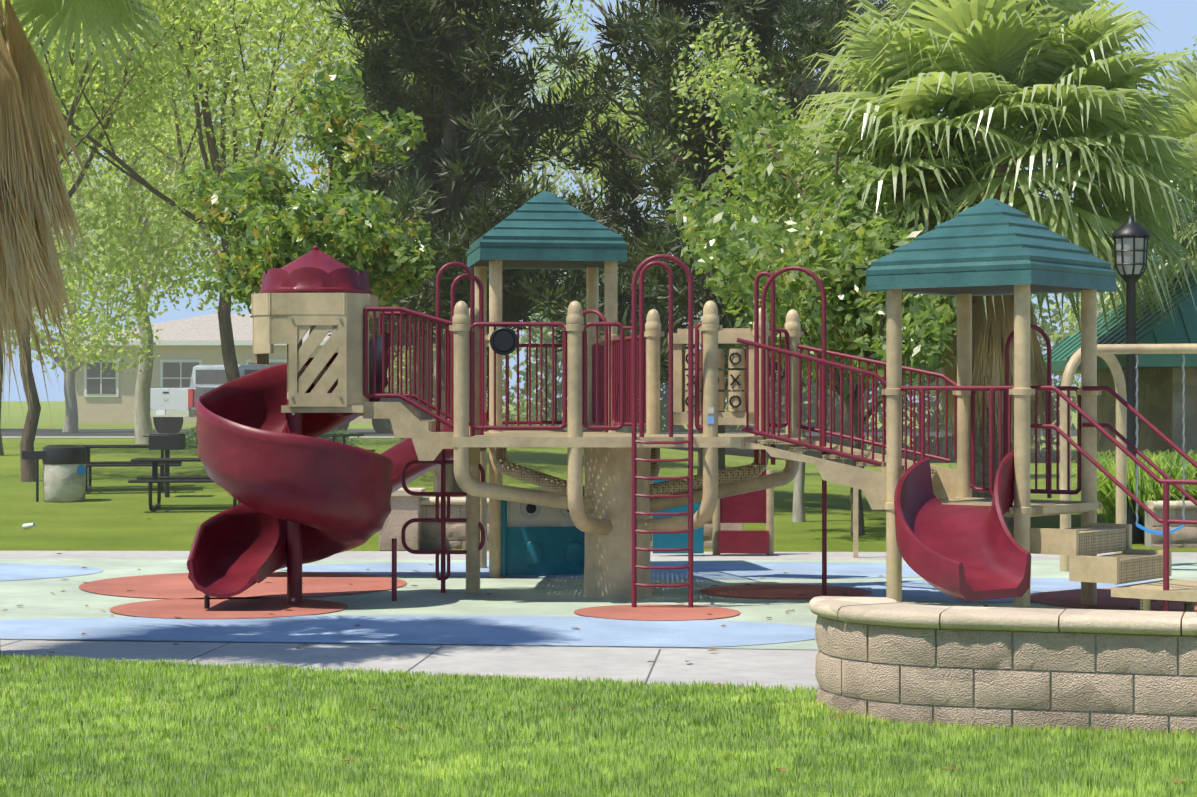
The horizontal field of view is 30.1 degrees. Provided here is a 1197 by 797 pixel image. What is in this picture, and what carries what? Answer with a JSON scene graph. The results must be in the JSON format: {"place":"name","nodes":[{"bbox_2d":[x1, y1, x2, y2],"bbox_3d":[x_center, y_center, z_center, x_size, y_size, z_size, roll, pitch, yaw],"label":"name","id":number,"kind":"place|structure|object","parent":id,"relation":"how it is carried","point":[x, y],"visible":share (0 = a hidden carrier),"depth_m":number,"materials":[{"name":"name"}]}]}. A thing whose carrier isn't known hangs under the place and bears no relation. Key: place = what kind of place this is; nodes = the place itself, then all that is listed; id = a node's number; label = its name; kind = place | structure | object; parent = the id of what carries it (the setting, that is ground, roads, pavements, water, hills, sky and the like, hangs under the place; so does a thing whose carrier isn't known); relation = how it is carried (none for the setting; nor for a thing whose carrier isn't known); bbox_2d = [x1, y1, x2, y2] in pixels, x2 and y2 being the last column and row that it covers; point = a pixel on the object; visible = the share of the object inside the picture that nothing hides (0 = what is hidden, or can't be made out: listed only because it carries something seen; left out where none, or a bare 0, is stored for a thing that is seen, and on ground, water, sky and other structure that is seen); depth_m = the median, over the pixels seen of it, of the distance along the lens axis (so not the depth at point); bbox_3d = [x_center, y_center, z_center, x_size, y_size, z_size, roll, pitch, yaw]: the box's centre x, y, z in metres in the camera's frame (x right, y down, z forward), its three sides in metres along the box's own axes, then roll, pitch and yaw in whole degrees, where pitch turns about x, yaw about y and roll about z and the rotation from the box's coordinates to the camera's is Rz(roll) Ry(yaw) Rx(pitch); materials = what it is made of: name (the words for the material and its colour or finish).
{"place":"outdoors","nodes":[
{"label":"outdoors","id":0,"kind":"place"},
{"bbox_2d":[2,437,394,437],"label":"foot path","id":1,"kind":"structure","parent":0,"point":[134,437],"depth_m":56.67,"materials":[{"name":"concrete"}]},
{"bbox_2d":[1,429,1076,435],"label":"street asphalt","id":2,"kind":"structure","parent":0,"point":[102,432],"depth_m":65.66,"materials":[{"name":"grey asphalt"}]},
{"bbox_2d":[133,365,270,432],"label":"truck","id":3,"kind":"object","parent":2,"relation":"on","point":[171,408],"visible":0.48,"depth_m":61.34,"materials":[{"name":"paint"}]},
{"bbox_2d":[333,392,408,433],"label":"car","id":4,"kind":"object","parent":2,"relation":"on","point":[384,426],"visible":0.04,"depth_m":63.77,"materials":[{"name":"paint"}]},
{"bbox_2d":[0,651,1196,767],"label":"lawn","id":5,"kind":"structure","parent":0,"point":[69,698],"depth_m":11.70,"materials":[{"name":"green plant"}]},
{"bbox_2d":[0,736,1196,796],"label":"lawn","id":6,"kind":"structure","parent":0,"point":[521,775],"depth_m":9.93,"materials":[{"name":"green plant"}]},
{"bbox_2d":[0,401,1196,551],"bbox_3d":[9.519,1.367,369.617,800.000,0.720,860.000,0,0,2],"label":"ground","id":7,"kind":"structure","parent":0,"point":[114,504],"depth_m":36.37,"materials":[{"name":"green plant"}]},
{"bbox_2d":[22,523,35,528],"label":"litter","id":8,"kind":"object","parent":7,"relation":"on","point":[28,525],"visible":0.94,"depth_m":29.40,"materials":[{"name":"white paper"}]},
{"bbox_2d":[22,445,86,501],"bbox_3d":[-8.614,1.191,35.495,0.688,0.900,0.932,0,0,44],"label":"trash can","id":9,"kind":"object","parent":7,"relation":"on","point":[64,473],"visible":1,"depth_m":35.31,"materials":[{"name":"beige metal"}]},
{"bbox_2d":[0,22,176,455],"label":"tree","id":10,"kind":"object","parent":7,"relation":"on","point":[76,177],"depth_m":47.05,"materials":[{"name":"green plant"}]},
{"bbox_2d":[4,134,219,431],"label":"tree","id":11,"kind":"object","parent":7,"relation":"on","point":[71,418],"visible":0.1,"depth_m":65.99,"materials":[{"name":"green plant"}]},
{"bbox_2d":[3,153,286,376],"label":"tree","id":12,"kind":"object","parent":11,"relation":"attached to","point":[113,269],"visible":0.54,"depth_m":42.61,"materials":[{"name":"green plant"}]},
{"bbox_2d":[2,0,251,481],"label":"tree","id":13,"kind":"object","parent":7,"relation":"on","point":[28,470],"visible":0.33,"depth_m":39.74,"materials":[{"name":"green plant"}]},
{"bbox_2d":[82,445,181,491],"bbox_3d":[-8.065,1.178,37.971,1.890,0.767,1.700,0,0,-10],"label":"picnic table","id":14,"kind":"object","parent":7,"relation":"on","point":[89,465],"visible":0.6,"depth_m":37.60,"materials":[{"name":"black metal"}]},
{"bbox_2d":[142,433,184,496],"bbox_3d":[-7.106,1.095,36.439,0.620,1.040,0.410,0,0,2],"label":"barbecue grill","id":15,"kind":"object","parent":7,"relation":"on","point":[167,442],"visible":1,"depth_m":36.25,"materials":[{"name":"black metal"}]},
{"bbox_2d":[128,458,240,510],"bbox_3d":[-6.124,1.295,33.917,1.890,0.768,1.700,0,0,-6],"label":"picnic table","id":16,"kind":"object","parent":7,"relation":"on","point":[152,479],"visible":0.52,"depth_m":33.49,"materials":[{"name":"black metal"}]},
{"bbox_2d":[179,427,197,448],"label":"shrub","id":17,"kind":"object","parent":7,"relation":"on","point":[192,442],"visible":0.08,"depth_m":49.67,"materials":[{"name":"green plant"}]},
{"bbox_2d":[61,0,333,443],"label":"tree","id":18,"kind":"object","parent":7,"relation":"on","point":[142,423],"visible":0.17,"depth_m":51.52,"materials":[{"name":"green plant"}]},
{"bbox_2d":[55,314,407,422],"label":"house","id":19,"kind":"structure","parent":7,"relation":"on","point":[185,347],"depth_m":92.27,"materials":[{"name":"paint"}]},
{"bbox_2d":[2,0,569,381],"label":"tree","id":20,"kind":"object","parent":7,"relation":"on","point":[268,13],"visible":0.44,"depth_m":40.10,"materials":[{"name":"green plant"}]},
{"bbox_2d":[169,51,437,334],"bbox_3d":[-3.791,-1.431,30.423,3.339,6.528,2.929,0,0,32],"label":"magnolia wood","id":21,"kind":"object","parent":7,"relation":"on","point":[341,222],"visible":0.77,"depth_m":29.98,"materials":[{"name":"green plant"}]},
{"bbox_2d":[310,6,353,193],"bbox_3d":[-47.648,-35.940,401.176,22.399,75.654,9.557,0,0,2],"label":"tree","id":22,"kind":"object","parent":7,"relation":"on","point":[321,170],"depth_m":399.90,"materials":[{"name":"green plant"}]},
{"bbox_2d":[316,427,362,446],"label":"shrub","id":23,"kind":"object","parent":7,"relation":"on","point":[339,439],"visible":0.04,"depth_m":49.55,"materials":[{"name":"green plant"}]},
{"bbox_2d":[318,434,374,451],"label":"picnic table","id":24,"kind":"object","parent":7,"relation":"on","point":[334,436],"visible":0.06,"depth_m":40.90,"materials":[{"name":"black metal"}]},
{"bbox_2d":[379,488,425,550],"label":"pillar wall","id":25,"kind":"structure","parent":7,"relation":"on","point":[405,506],"depth_m":25.18,"materials":[{"name":"concrete"}]},
{"bbox_2d":[298,0,559,419],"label":"pine wood","id":26,"kind":"object","parent":7,"relation":"on","point":[418,414],"visible":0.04,"depth_m":45.67,"materials":[{"name":"green plant"}]},
{"bbox_2d":[283,0,598,378],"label":"tree","id":27,"kind":"object","parent":7,"relation":"on","point":[556,178],"depth_m":60.57,"materials":[{"name":"green plant"}]},
{"bbox_2d":[302,0,616,496],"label":"pine wood","id":28,"kind":"object","parent":7,"relation":"on","point":[432,37],"visible":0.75,"depth_m":35.13,"materials":[{"name":"green plant"}]},
{"bbox_2d":[385,313,561,425],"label":"tree","id":29,"kind":"object","parent":7,"relation":"on","point":[522,402],"visible":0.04,"depth_m":73.74,"materials":[{"name":"green plant"}]},
{"bbox_2d":[487,407,558,447],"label":"shrub","id":30,"kind":"object","parent":7,"relation":"on","point":[510,419],"visible":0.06,"depth_m":50.97,"materials":[{"name":"green plant"}]},
{"bbox_2d":[421,497,712,548],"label":"seat wall","id":31,"kind":"structure","parent":7,"relation":"on","point":[455,535],"depth_m":25.52,"materials":[{"name":"stone"}]},
{"bbox_2d":[528,0,657,431],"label":"tree","id":32,"kind":"object","parent":7,"relation":"on","point":[623,117],"visible":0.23,"depth_m":46.52,"materials":[{"name":"green plant"}]},
{"bbox_2d":[4,518,1183,789],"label":"fallen leaves","id":33,"kind":"object","parent":7,"relation":"on","point":[576,628],"visible":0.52,"depth_m":16.58,"materials":[{"name":"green plant"}]},
{"bbox_2d":[0,551,1196,691],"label":"concrete walkway","id":34,"kind":"structure","parent":7,"relation":"on","point":[775,667],"depth_m":14.80,"materials":[{"name":"grey concrete"}]},
{"bbox_2d":[2,640,660,679],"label":"concrete joints","id":35,"kind":"object","parent":34,"relation":"on","point":[429,655],"visible":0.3,"depth_m":14.61,"materials":[{"name":"grey concrete"}]},
{"bbox_2d":[0,559,1196,649],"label":"rubber base","id":36,"kind":"object","parent":34,"relation":"on","point":[37,599],"visible":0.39,"depth_m":19.07,"materials":[{"name":"rubber"}]},
{"bbox_2d":[0,563,102,580],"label":"blue ground patch","id":37,"kind":"object","parent":36,"relation":"on","point":[9,571],"visible":1,"depth_m":21.88,"materials":[{"name":"blue rubber"}]},
{"bbox_2d":[109,597,347,618],"bbox_3d":[-2.993,1.695,18.075,1.919,0.001,1.881,0,0,2],"label":"rubber ground patch","id":38,"kind":"object","parent":36,"relation":"on","point":[220,608],"visible":0.81,"depth_m":17.98,"materials":[{"name":"red rubber"}]},
{"bbox_2d":[79,571,406,598],"bbox_3d":[-3.239,1.695,20.319,2.966,0.001,3.034,0,0,2],"label":"rubber ground patch","id":39,"kind":"object","parent":36,"relation":"on","point":[181,585],"visible":0.79,"depth_m":20.09,"materials":[{"name":"red rubber"}]},
{"bbox_2d":[0,615,815,646],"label":"blue rubber","id":40,"kind":"object","parent":36,"relation":"on","point":[495,630],"visible":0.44,"depth_m":16.32,"materials":[{"name":"blue rubber"}]},
{"bbox_2d":[278,561,920,578],"bbox_3d":[0.447,1.699,22.116,7.408,0.001,2.243,0,0,2],"label":"playground surface","id":41,"kind":"object","parent":36,"relation":"on","point":[753,570],"visible":0.44,"depth_m":22.01,"materials":[{"name":"blue rubber"}]},
{"bbox_2d":[574,604,739,619],"bbox_3d":[0.464,1.695,17.678,1.325,0.001,1.315,0,0,2],"label":"rubber ground patch","id":42,"kind":"object","parent":36,"relation":"on","point":[659,612],"visible":0.94,"depth_m":17.65,"materials":[{"name":"red rubber"}]},
{"bbox_2d":[187,191,1196,613],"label":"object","id":43,"kind":"object","parent":36,"relation":"on","point":[285,477],"visible":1,"depth_m":18.39,"materials":[{"name":"red paint"}]},
{"bbox_2d":[699,584,871,598],"bbox_3d":[1.639,1.695,19.609,1.512,0.001,1.488,0,0,2],"label":"rubber ground patch","id":44,"kind":"object","parent":36,"relation":"on","point":[784,591],"visible":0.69,"depth_m":19.57,"materials":[{"name":"red rubber"}]},
{"bbox_2d":[828,578,1154,601],"bbox_3d":[3.670,1.699,19.817,3.773,0.001,2.409,0,0,-19],"label":"blue ground patch","id":45,"kind":"object","parent":36,"relation":"on","point":[918,590],"visible":0.23,"depth_m":20.03,"materials":[{"name":"blue rubber"}]},
{"bbox_2d":[1030,588,1196,611],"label":"rubber ground patch","id":46,"kind":"object","parent":36,"relation":"on","point":[1072,598],"visible":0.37,"depth_m":18.60,"materials":[{"name":"rubber"}]},
{"bbox_2d":[1060,344,1196,571],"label":"swing set","id":47,"kind":"object","parent":36,"relation":"on","point":[1105,352],"visible":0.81,"depth_m":22.11,"materials":[{"name":"metal"}]},
{"bbox_2d":[519,184,694,430],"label":"tree","id":48,"kind":"object","parent":7,"relation":"on","point":[535,331],"visible":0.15,"depth_m":67.17,"materials":[{"name":"green plant"}]},
{"bbox_2d":[515,0,877,474],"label":"pine wood","id":49,"kind":"object","parent":7,"relation":"on","point":[666,28],"visible":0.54,"depth_m":33.92,"materials":[{"name":"green plant"}]},
{"bbox_2d":[629,206,829,452],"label":"tree","id":50,"kind":"object","parent":7,"relation":"on","point":[680,428],"visible":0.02,"depth_m":67.58,"materials":[{"name":"green plant"}]},
{"bbox_2d":[694,213,908,452],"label":"tree","id":51,"kind":"object","parent":7,"relation":"on","point":[877,449],"depth_m":71.47,"materials":[{"name":"green plant"}]},
{"bbox_2d":[662,13,984,521],"bbox_3d":[3.011,-1.846,31.083,4.239,7.350,5.930,0,0,2],"label":"tree","id":52,"kind":"object","parent":7,"relation":"on","point":[798,513],"visible":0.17,"depth_m":31.18,"materials":[{"name":"green plant"}]},
{"bbox_2d":[665,69,993,535],"bbox_3d":[3.093,-1.208,28.279,4.531,6.075,4.764,0,0,2],"label":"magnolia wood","id":53,"kind":"object","parent":7,"relation":"on","point":[846,253],"visible":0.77,"depth_m":27.48,"materials":[{"name":"green plant"}]},
{"bbox_2d":[774,0,940,465],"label":"pine wood","id":54,"kind":"object","parent":7,"relation":"on","point":[825,86],"visible":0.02,"depth_m":46.92,"materials":[{"name":"green plant"}]},
{"bbox_2d":[769,368,953,455],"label":"hedge","id":55,"kind":"object","parent":7,"relation":"on","point":[836,440],"visible":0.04,"depth_m":67.22,"materials":[{"name":"green plant"}]},
{"bbox_2d":[769,0,1196,529],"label":"palm tree","id":56,"kind":"object","parent":7,"relation":"on","point":[1066,75],"visible":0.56,"depth_m":28.27,"materials":[{"name":"green plant"}]},
{"bbox_2d":[916,293,1080,452],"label":"tree","id":57,"kind":"object","parent":7,"relation":"on","point":[1048,330],"visible":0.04,"depth_m":71.36,"materials":[{"name":"green plant"}]},
{"bbox_2d":[809,596,1196,734],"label":"seat wall","id":58,"kind":"structure","parent":7,"relation":"on","point":[883,657],"depth_m":11.39,"materials":[{"name":"stone"}]},
{"bbox_2d":[1049,279,1121,403],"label":"tree","id":59,"kind":"object","parent":7,"relation":"on","point":[1070,317],"depth_m":66.64,"materials":[{"name":"green plant"}]},
{"bbox_2d":[1042,449,1196,543],"bbox_3d":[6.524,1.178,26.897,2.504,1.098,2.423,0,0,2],"label":"ornamental grass","id":60,"kind":"object","parent":7,"relation":"on","point":[1106,488],"depth_m":26.42,"materials":[{"name":"green plant"}]},
{"bbox_2d":[1043,266,1196,509],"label":"restroom building","id":61,"kind":"structure","parent":7,"relation":"on","point":[1160,390],"depth_m":30.19,"materials":[{"name":"green metal"}]},
{"bbox_2d":[1112,215,1149,543],"bbox_3d":[6.351,-0.233,26.577,0.460,3.920,0.460,0,0,2],"label":"lamp post","id":62,"kind":"object","parent":7,"relation":"on","point":[1130,236],"visible":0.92,"depth_m":26.51,"materials":[{"name":"black metal"}]},
{"bbox_2d":[1079,49,1196,328],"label":"palm tree","id":63,"kind":"object","parent":7,"relation":"on","point":[1188,132],"visible":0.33,"depth_m":32.12,"materials":[{"name":"green plant"}]},
{"bbox_2d":[1139,37,1196,94],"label":"tree","id":64,"kind":"object","parent":7,"relation":"on","point":[1185,48],"visible":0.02,"depth_m":60.91,"materials":[{"name":"green plant"}]},
{"bbox_2d":[2,0,1196,401],"label":"sky","id":65,"kind":"structure","parent":0,"point":[1178,18],"materials":[{"name":"blue"}]},
{"bbox_2d":[721,523,742,529],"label":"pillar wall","id":66,"kind":"structure","parent":0,"point":[731,526],"depth_m":25.05,"materials":[{"name":"concrete"}]},
{"bbox_2d":[1144,500,1196,547],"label":"seat wall","id":67,"kind":"structure","parent":0,"point":[1185,536],"depth_m":25.78,"materials":[{"name":"stone"}]}
]}

